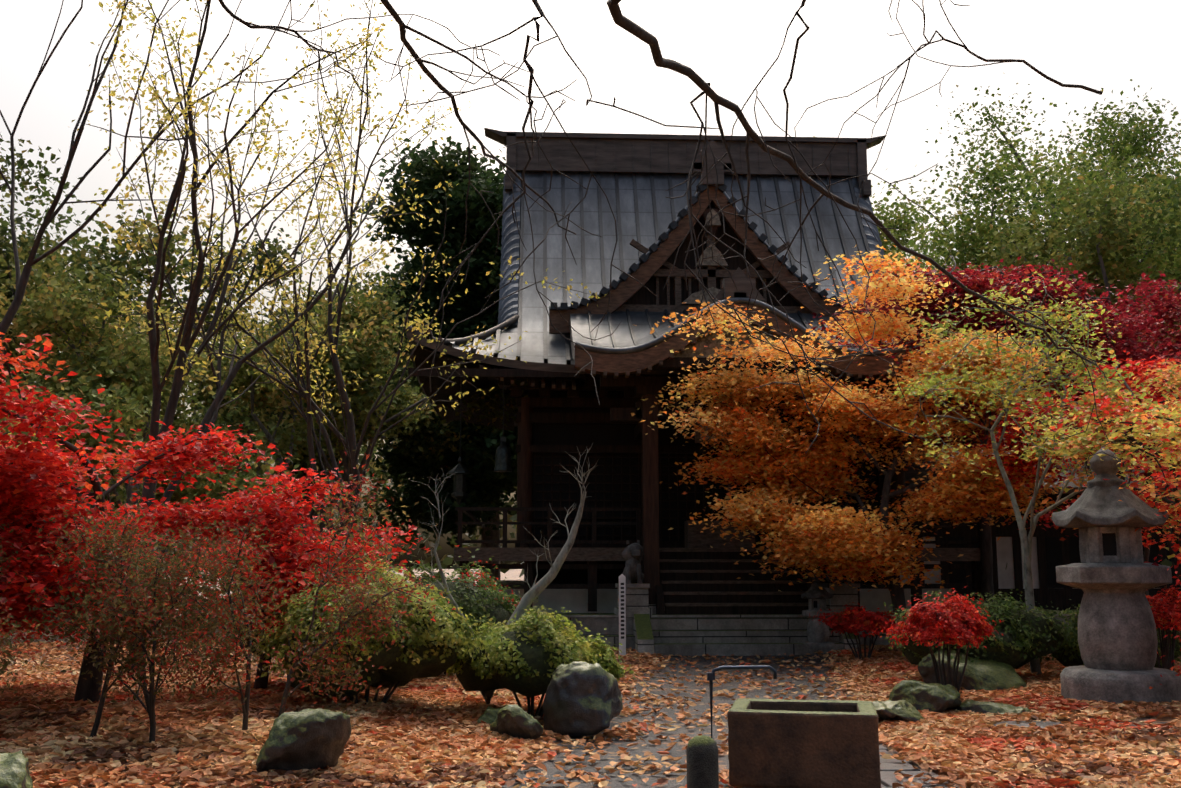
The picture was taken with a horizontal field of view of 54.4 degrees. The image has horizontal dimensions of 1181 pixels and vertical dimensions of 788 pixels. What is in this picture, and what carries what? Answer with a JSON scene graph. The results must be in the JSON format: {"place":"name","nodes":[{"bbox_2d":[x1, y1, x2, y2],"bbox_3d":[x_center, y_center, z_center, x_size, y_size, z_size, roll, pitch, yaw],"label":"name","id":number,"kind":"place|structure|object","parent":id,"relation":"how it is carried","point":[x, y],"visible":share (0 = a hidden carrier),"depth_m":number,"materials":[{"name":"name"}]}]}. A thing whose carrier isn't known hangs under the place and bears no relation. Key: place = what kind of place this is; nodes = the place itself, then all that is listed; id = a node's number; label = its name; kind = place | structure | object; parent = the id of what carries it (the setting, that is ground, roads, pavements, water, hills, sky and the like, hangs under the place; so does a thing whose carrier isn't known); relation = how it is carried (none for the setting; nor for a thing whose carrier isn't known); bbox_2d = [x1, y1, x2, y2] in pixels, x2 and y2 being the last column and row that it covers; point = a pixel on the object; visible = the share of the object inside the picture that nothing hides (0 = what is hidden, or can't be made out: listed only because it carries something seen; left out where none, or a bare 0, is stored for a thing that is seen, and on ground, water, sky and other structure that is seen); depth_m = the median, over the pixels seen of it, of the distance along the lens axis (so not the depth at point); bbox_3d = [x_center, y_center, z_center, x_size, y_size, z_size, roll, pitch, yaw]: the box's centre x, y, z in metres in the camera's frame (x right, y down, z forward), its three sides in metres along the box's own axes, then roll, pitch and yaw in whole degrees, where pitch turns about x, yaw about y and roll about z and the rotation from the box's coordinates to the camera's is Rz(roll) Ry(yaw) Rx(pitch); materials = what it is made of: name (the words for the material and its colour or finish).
{"place":"outdoors","nodes":[
{"label":"outdoors","id":0,"kind":"place"},
{"bbox_2d":[0,569,1180,787],"bbox_3d":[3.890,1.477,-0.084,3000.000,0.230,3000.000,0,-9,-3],"label":"ground","id":1,"kind":"structure","parent":0,"point":[612,749],"depth_m":11.83,"materials":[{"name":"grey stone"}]},
{"bbox_2d":[0,750,32,787],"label":"rock","id":2,"kind":"object","parent":1,"relation":"on","point":[14,771],"visible":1,"depth_m":6.41,"materials":[{"name":"grey stone"}]},
{"bbox_2d":[0,511,56,696],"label":"bronze shrub","id":3,"kind":"object","parent":1,"relation":"on","point":[4,669],"depth_m":8.56,"materials":[{"name":"brown plant"}]},
{"bbox_2d":[0,134,138,380],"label":"tree","id":4,"kind":"object","parent":1,"relation":"on","point":[21,164],"depth_m":35.73,"materials":[{"name":"plant"}]},
{"bbox_2d":[1,443,174,648],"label":"shrub","id":5,"kind":"object","parent":1,"relation":"on","point":[22,634],"depth_m":13.49,"materials":[{"name":"red plant"}]},
{"bbox_2d":[7,501,244,736],"bbox_3d":[-3.694,1.842,9.126,1.798,2.055,1.836,0,-9,-3],"label":"bronze shrub","id":6,"kind":"object","parent":1,"relation":"on","point":[73,627],"depth_m":9.12,"materials":[{"name":"brown plant"}]},
{"bbox_2d":[27,476,237,742],"bbox_3d":[-3.711,1.770,9.241,1.803,2.226,1.859,0,-9,-3],"label":"bronze shrub","id":7,"kind":"object","parent":1,"relation":"on","point":[167,662],"depth_m":9.07,"materials":[{"name":"brown plant"}]},
{"bbox_2d":[32,539,245,718],"bbox_3d":[-3.986,2.131,10.090,1.954,1.774,1.680,0,-9,-3],"label":"bronze shrub","id":8,"kind":"object","parent":1,"relation":"on","point":[173,628],"depth_m":10.03,"materials":[{"name":"brown plant"}]},
{"bbox_2d":[0,189,279,621],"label":"tree","id":9,"kind":"object","parent":1,"relation":"on","point":[143,274],"depth_m":33.65,"materials":[{"name":"plant"}]},
{"bbox_2d":[0,332,289,702],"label":"maple","id":10,"kind":"object","parent":1,"relation":"on","point":[40,484],"depth_m":10.18,"materials":[{"name":"red plant"}]},
{"bbox_2d":[0,237,319,581],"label":"tree","id":11,"kind":"object","parent":1,"relation":"on","point":[113,370],"depth_m":25.90,"materials":[{"name":"plant"}]},
{"bbox_2d":[0,0,380,448],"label":"tree","id":12,"kind":"object","parent":1,"relation":"on","point":[22,281],"depth_m":16.77,"materials":[{"name":"plant"}]},
{"bbox_2d":[117,489,310,734],"bbox_3d":[-3.139,1.865,9.598,1.505,2.140,1.739,0,-9,-3],"label":"bronze shrub","id":13,"kind":"object","parent":1,"relation":"on","point":[216,655],"depth_m":9.52,"materials":[{"name":"brown plant"}]},
{"bbox_2d":[49,467,386,596],"bbox_3d":[-19.333,3.561,29.555,12.051,5.081,35.259,-7,-11,38],"label":"thicket","id":14,"kind":"object","parent":1,"relation":"on","point":[264,486],"depth_m":37.03,"materials":[{"name":"red plant"}]},
{"bbox_2d":[60,251,442,545],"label":"tree","id":15,"kind":"object","parent":1,"relation":"on","point":[204,396],"depth_m":41.09,"materials":[{"name":"plant"}]},
{"bbox_2d":[45,453,458,688],"bbox_3d":[-3.674,2.118,13.085,4.408,2.702,4.518,0,-9,-3],"label":"maple","id":16,"kind":"object","parent":1,"relation":"on","point":[275,514],"depth_m":12.27,"materials":[{"name":"red plant"}]},
{"bbox_2d":[68,0,447,671],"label":"tree","id":17,"kind":"object","parent":1,"relation":"on","point":[190,311],"depth_m":16.90,"materials":[{"name":"yellow plant"}]},
{"bbox_2d":[34,382,523,593],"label":"thicket","id":18,"kind":"object","parent":1,"relation":"on","point":[446,559],"visible":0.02,"depth_m":57.82,"materials":[{"name":"green plant"}]},
{"bbox_2d":[256,708,351,774],"bbox_3d":[-2.054,2.553,8.282,0.472,0.548,0.643,-4,-10,26],"label":"rock","id":19,"kind":"object","parent":1,"relation":"on","point":[311,739],"visible":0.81,"depth_m":8.19,"materials":[{"name":"grey stone"}]},
{"bbox_2d":[192,226,473,549],"bbox_3d":[-8.032,1.172,36.299,8.644,11.705,8.162,0,-9,-3],"label":"tree","id":20,"kind":"object","parent":1,"relation":"on","point":[422,441],"depth_m":35.28,"materials":[{"name":"green plant"}]},
{"bbox_2d":[220,523,464,668],"bbox_3d":[-3.072,2.613,13.832,3.332,2.147,3.144,0,-9,-3],"label":"green shrub","id":21,"kind":"object","parent":1,"relation":"on","point":[386,578],"depth_m":13.43,"materials":[{"name":"plant"}]},
{"bbox_2d":[137,272,551,586],"bbox_3d":[-6.085,1.368,29.867,11.603,9.410,6.752,0,-9,-3],"label":"tree","id":22,"kind":"object","parent":1,"relation":"on","point":[375,349],"depth_m":29.32,"materials":[{"name":"green plant"}]},
{"bbox_2d":[262,450,454,716],"bbox_3d":[-1.854,1.659,9.169,1.467,2.422,2.123,0,-9,-3],"label":"bronze shrub","id":23,"kind":"object","parent":1,"relation":"on","point":[326,675],"depth_m":9.06,"materials":[{"name":"brown plant"}]},
{"bbox_2d":[241,547,500,703],"bbox_3d":[-2.239,2.444,11.553,2.670,1.797,2.289,0,-9,-3],"label":"green shrub","id":24,"kind":"object","parent":1,"relation":"on","point":[449,633],"depth_m":11.02,"materials":[{"name":"green plant"}]},
{"bbox_2d":[139,38,607,545],"bbox_3d":[-3.890,-0.840,20.335,8.417,10.917,5.683,0,-9,-3],"label":"tree","id":25,"kind":"object","parent":1,"relation":"on","point":[349,443],"depth_m":19.29,"materials":[{"name":"plant"}]},
{"bbox_2d":[346,136,517,581],"bbox_3d":[-3.384,-0.831,41.222,10.388,17.131,10.206,0,-9,-3],"label":"evergreen tree","id":26,"kind":"object","parent":1,"relation":"on","point":[478,459],"depth_m":39.10,"materials":[{"name":"green plant"}]},
{"bbox_2d":[393,549,542,674],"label":"green shrub","id":27,"kind":"object","parent":1,"relation":"on","point":[475,606],"depth_m":15.87,"materials":[{"name":"green plant"}]},
{"bbox_2d":[477,706,500,723],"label":"rock","id":28,"kind":"object","parent":1,"relation":"on","point":[489,715],"visible":0.35,"depth_m":11.02,"materials":[{"name":"stone"}]},
{"bbox_2d":[452,560,529,613],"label":"shrub","id":29,"kind":"object","parent":1,"relation":"on","point":[467,573],"visible":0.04,"depth_m":17.25,"materials":[{"name":"plant"}]},
{"bbox_2d":[408,443,597,703],"bbox_3d":[-0.953,2.018,12.379,2.020,2.985,0.714,1,-9,-7],"label":"bare tree","id":30,"kind":"object","parent":1,"relation":"on","point":[533,593],"visible":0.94,"depth_m":12.34,"materials":[{"name":"grey plant"}]},
{"bbox_2d":[490,704,542,739],"bbox_3d":[-0.678,3.087,10.504,0.459,0.480,0.648,8,-16,-13],"label":"rock","id":31,"kind":"object","parent":1,"relation":"on","point":[514,720],"visible":0.67,"depth_m":10.30,"materials":[{"name":"grey stone"}]},
{"bbox_2d":[446,600,635,717],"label":"green shrub","id":32,"kind":"object","parent":1,"relation":"on","point":[575,644],"depth_m":11.50,"materials":[{"name":"green plant"}]},
{"bbox_2d":[543,661,622,737],"bbox_3d":[-0.060,2.915,10.960,0.769,0.728,0.629,-3,-9,20],"label":"rock","id":33,"kind":"object","parent":1,"relation":"on","point":[581,698],"visible":0.98,"depth_m":10.71,"materials":[{"name":"grey stone"}]},
{"bbox_2d":[0,641,1180,787],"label":"fallen leaves","id":34,"kind":"object","parent":1,"relation":"on","point":[402,758],"visible":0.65,"depth_m":10.07,"materials":[{"name":"orange plant"}]},
{"bbox_2d":[877,587,1002,691],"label":"shrub","id":35,"kind":"object","parent":34,"relation":"on","point":[931,621],"depth_m":12.92,"materials":[{"name":"red plant"}]},
{"bbox_2d":[619,574,625,654],"bbox_3d":[0.549,3.854,19.844,0.110,1.470,0.113,0,-9,-3],"label":"sign post","id":36,"kind":"object","parent":1,"relation":"on","point":[622,609],"visible":1,"depth_m":19.80,"materials":[{"name":"white paint"}]},
{"bbox_2d":[686,735,718,787],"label":"stone post","id":37,"kind":"object","parent":1,"relation":"on","point":[702,761],"visible":1,"depth_m":7.44,"materials":[{"name":"grey stone"}]},
{"bbox_2d":[707,665,776,738],"bbox_3d":[1.072,2.362,8.051,0.499,0.893,0.051,1,-9,-4],"label":"basin tap pipe","id":38,"kind":"object","parent":37,"relation":"on","point":[710,676],"visible":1,"depth_m":8.09,"materials":[{"name":"metal"}]},
{"bbox_2d":[405,128,1077,656],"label":"temple hall","id":39,"kind":"structure","parent":1,"relation":"on","point":[703,600],"depth_m":25.02,"materials":[{"name":"brown wood"}]},
{"bbox_2d":[448,377,470,505],"bbox_3d":[-2.727,0.914,24.078,0.480,2.850,0.416,0,-9,-3],"label":"hanging lantern","id":40,"kind":"object","parent":39,"relation":"hanging from","point":[459,494],"visible":0.94,"depth_m":23.85,"materials":[{"name":"brown metal"}]},
{"bbox_2d":[493,381,511,471],"bbox_3d":[-1.818,0.594,23.968,0.400,2.050,0.390,0,-9,-3],"label":"temple bell","id":41,"kind":"object","parent":39,"relation":"attached to","point":[503,458],"visible":1,"depth_m":23.75,"materials":[{"name":"grey metal"}]},
{"bbox_2d":[614,540,651,614],"bbox_3d":[0.810,3.503,21.973,0.660,1.400,0.747,0,-9,-3],"label":"guardian statue","id":42,"kind":"object","parent":39,"relation":"on","point":[637,600],"visible":0.94,"depth_m":21.67,"materials":[{"name":"stone"}]},
{"bbox_2d":[822,570,859,613],"bbox_3d":[4.805,3.532,22.166,0.660,1.400,0.747,0,-9,-3],"label":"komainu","id":43,"kind":"object","parent":39,"relation":"on","point":[844,594],"visible":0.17,"depth_m":21.83,"materials":[{"name":"stone"}]},
{"bbox_2d":[727,698,880,787],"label":"water basin","id":44,"kind":"object","parent":1,"relation":"on","point":[777,743],"visible":1,"depth_m":7.73,"materials":[{"name":"stone"}]},
{"bbox_2d":[801,574,834,653],"bbox_3d":[4.156,4.027,21.009,0.622,1.478,0.621,0,-9,-3],"label":"stone lantern","id":45,"kind":"object","parent":1,"relation":"on","point":[818,635],"visible":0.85,"depth_m":20.84,"materials":[{"name":"stone"}]},
{"bbox_2d":[631,240,1078,647],"bbox_3d":[4.533,1.045,20.312,7.664,7.230,5.942,0,-9,-3],"label":"orange maple","id":46,"kind":"object","parent":1,"relation":"on","point":[837,553],"depth_m":20.27,"materials":[{"name":"orange plant"}]},
{"bbox_2d":[809,602,907,659],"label":"shrub","id":47,"kind":"object","parent":1,"relation":"on","point":[859,618],"depth_m":18.66,"materials":[{"name":"red plant"}]},
{"bbox_2d":[813,136,955,290],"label":"tree","id":48,"kind":"object","parent":1,"relation":"on","point":[890,223],"depth_m":40.25,"materials":[{"name":"green plant"}]},
{"bbox_2d":[872,700,923,721],"bbox_3d":[3.037,3.257,11.777,0.714,0.240,0.594,3,-9,-17],"label":"rock","id":49,"kind":"object","parent":1,"relation":"on","point":[901,710],"visible":0.71,"depth_m":11.57,"materials":[{"name":"grey stone"}]},
{"bbox_2d":[879,744,959,787],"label":"stone paving","id":50,"kind":"structure","parent":1,"relation":"on","point":[889,768],"depth_m":8.76,"materials":[{"name":"grey stone"}]},
{"bbox_2d":[889,680,960,712],"bbox_3d":[3.720,3.413,12.540,0.635,0.525,0.812,9,-11,-18],"label":"rock","id":51,"kind":"object","parent":1,"relation":"on","point":[932,697],"visible":0.65,"depth_m":12.42,"materials":[{"name":"grey stone"}]},
{"bbox_2d":[918,650,1025,690],"bbox_3d":[4.764,3.554,14.366,1.314,0.626,0.924,2,1,31],"label":"rock","id":52,"kind":"object","parent":1,"relation":"on","point":[987,675],"visible":0.38,"depth_m":14.10,"materials":[{"name":"green stone"}]},
{"bbox_2d":[884,589,1078,668],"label":"green shrub","id":53,"kind":"object","parent":1,"relation":"on","point":[1025,644],"depth_m":14.83,"materials":[{"name":"green plant"}]},
{"bbox_2d":[902,589,1063,646],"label":"green shrub","id":54,"kind":"object","parent":1,"relation":"on","point":[989,602],"depth_m":17.21,"materials":[{"name":"plant"}]},
{"bbox_2d":[955,699,1031,713],"bbox_3d":[4.296,3.401,12.233,0.516,0.265,0.930,3,-6,-31],"label":"rock","id":55,"kind":"object","parent":1,"relation":"on","point":[978,706],"visible":0.5,"depth_m":12.09,"materials":[{"name":"stone"}]},
{"bbox_2d":[806,255,1180,601],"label":"crimson maple","id":56,"kind":"object","parent":1,"relation":"on","point":[973,282],"depth_m":22.47,"materials":[{"name":"red plant"}]},
{"bbox_2d":[887,263,1151,674],"bbox_3d":[5.939,1.089,15.734,3.506,5.727,3.332,0,-9,-3],"label":"tree","id":57,"kind":"object","parent":1,"relation":"on","point":[1053,317],"depth_m":15.59,"materials":[{"name":"green plant"}]},
{"bbox_2d":[993,720,1068,727],"bbox_3d":[4.386,3.278,11.317,0.883,0.094,0.599,0,-9,-3],"label":"stepping stone","id":58,"kind":"object","parent":1,"relation":"on","point":[1041,724],"visible":0.27,"depth_m":11.25,"materials":[{"name":"grey stone"}]},
{"bbox_2d":[883,79,1180,402],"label":"tree","id":59,"kind":"object","parent":1,"relation":"on","point":[1129,143],"depth_m":34.71,"materials":[{"name":"green plant"}]},
{"bbox_2d":[899,416,1180,612],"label":"building","id":60,"kind":"structure","parent":1,"relation":"on","point":[1051,550],"depth_m":27.17,"materials":[{"name":"paint"}]},
{"bbox_2d":[956,149,1180,347],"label":"tree","id":61,"kind":"object","parent":1,"relation":"on","point":[1091,269],"depth_m":30.96,"materials":[{"name":"plant"}]},
{"bbox_2d":[962,350,1180,599],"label":"maple","id":62,"kind":"object","parent":1,"relation":"on","point":[1033,470],"depth_m":17.95,"materials":[{"name":"plant"}]},
{"bbox_2d":[992,266,1180,585],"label":"crimson maple","id":63,"kind":"object","parent":1,"relation":"on","point":[1167,305],"depth_m":22.98,"materials":[{"name":"red plant"}]},
{"bbox_2d":[1006,508,1177,567],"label":"thicket","id":64,"kind":"object","parent":1,"relation":"on","point":[1165,562],"visible":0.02,"depth_m":27.06,"materials":[{"name":"green plant"}]},
{"bbox_2d":[1020,357,1180,559],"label":"orange maple","id":65,"kind":"object","parent":1,"relation":"on","point":[1173,383],"depth_m":14.68,"materials":[{"name":"plant"}]},
{"bbox_2d":[1039,599,1180,667],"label":"green shrub","id":66,"kind":"object","parent":1,"relation":"on","point":[1073,649],"depth_m":15.30,"materials":[{"name":"green plant"}]},
{"bbox_2d":[1051,447,1180,703],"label":"stone lantern","id":67,"kind":"object","parent":1,"relation":"on","point":[1113,576],"visible":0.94,"depth_m":12.65,"materials":[{"name":"stone"}]},
{"bbox_2d":[1059,136,1180,261],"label":"tree","id":68,"kind":"object","parent":1,"relation":"on","point":[1162,173],"depth_m":44.89,"materials":[{"name":"plant"}]},
{"bbox_2d":[1119,198,1180,416],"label":"tree","id":69,"kind":"object","parent":1,"relation":"on","point":[1157,222],"depth_m":34.82,"materials":[{"name":"plant"}]},
{"bbox_2d":[1145,585,1180,670],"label":"shrub","id":70,"kind":"object","parent":1,"relation":"on","point":[1158,603],"depth_m":14.10,"materials":[{"name":"red plant"}]},
{"bbox_2d":[1149,556,1180,688],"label":"shrub","id":71,"kind":"object","parent":1,"relation":"on","point":[1170,613],"visible":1,"depth_m":11.90,"materials":[{"name":"red plant"}]},
{"bbox_2d":[0,0,1180,568],"label":"sky","id":72,"kind":"structure","parent":0,"point":[847,46],"materials":[{"name":"white"}]},
{"bbox_2d":[218,0,1120,479],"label":"tree branches","id":73,"kind":"object","parent":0,"point":[636,30],"visible":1,"depth_m":3.88,"materials":[{"name":"brown plant"}]},
{"bbox_2d":[992,385,1180,577],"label":"tree","id":74,"kind":"object","parent":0,"point":[1154,434],"depth_m":12.70,"materials":[{"name":"yellow plant"}]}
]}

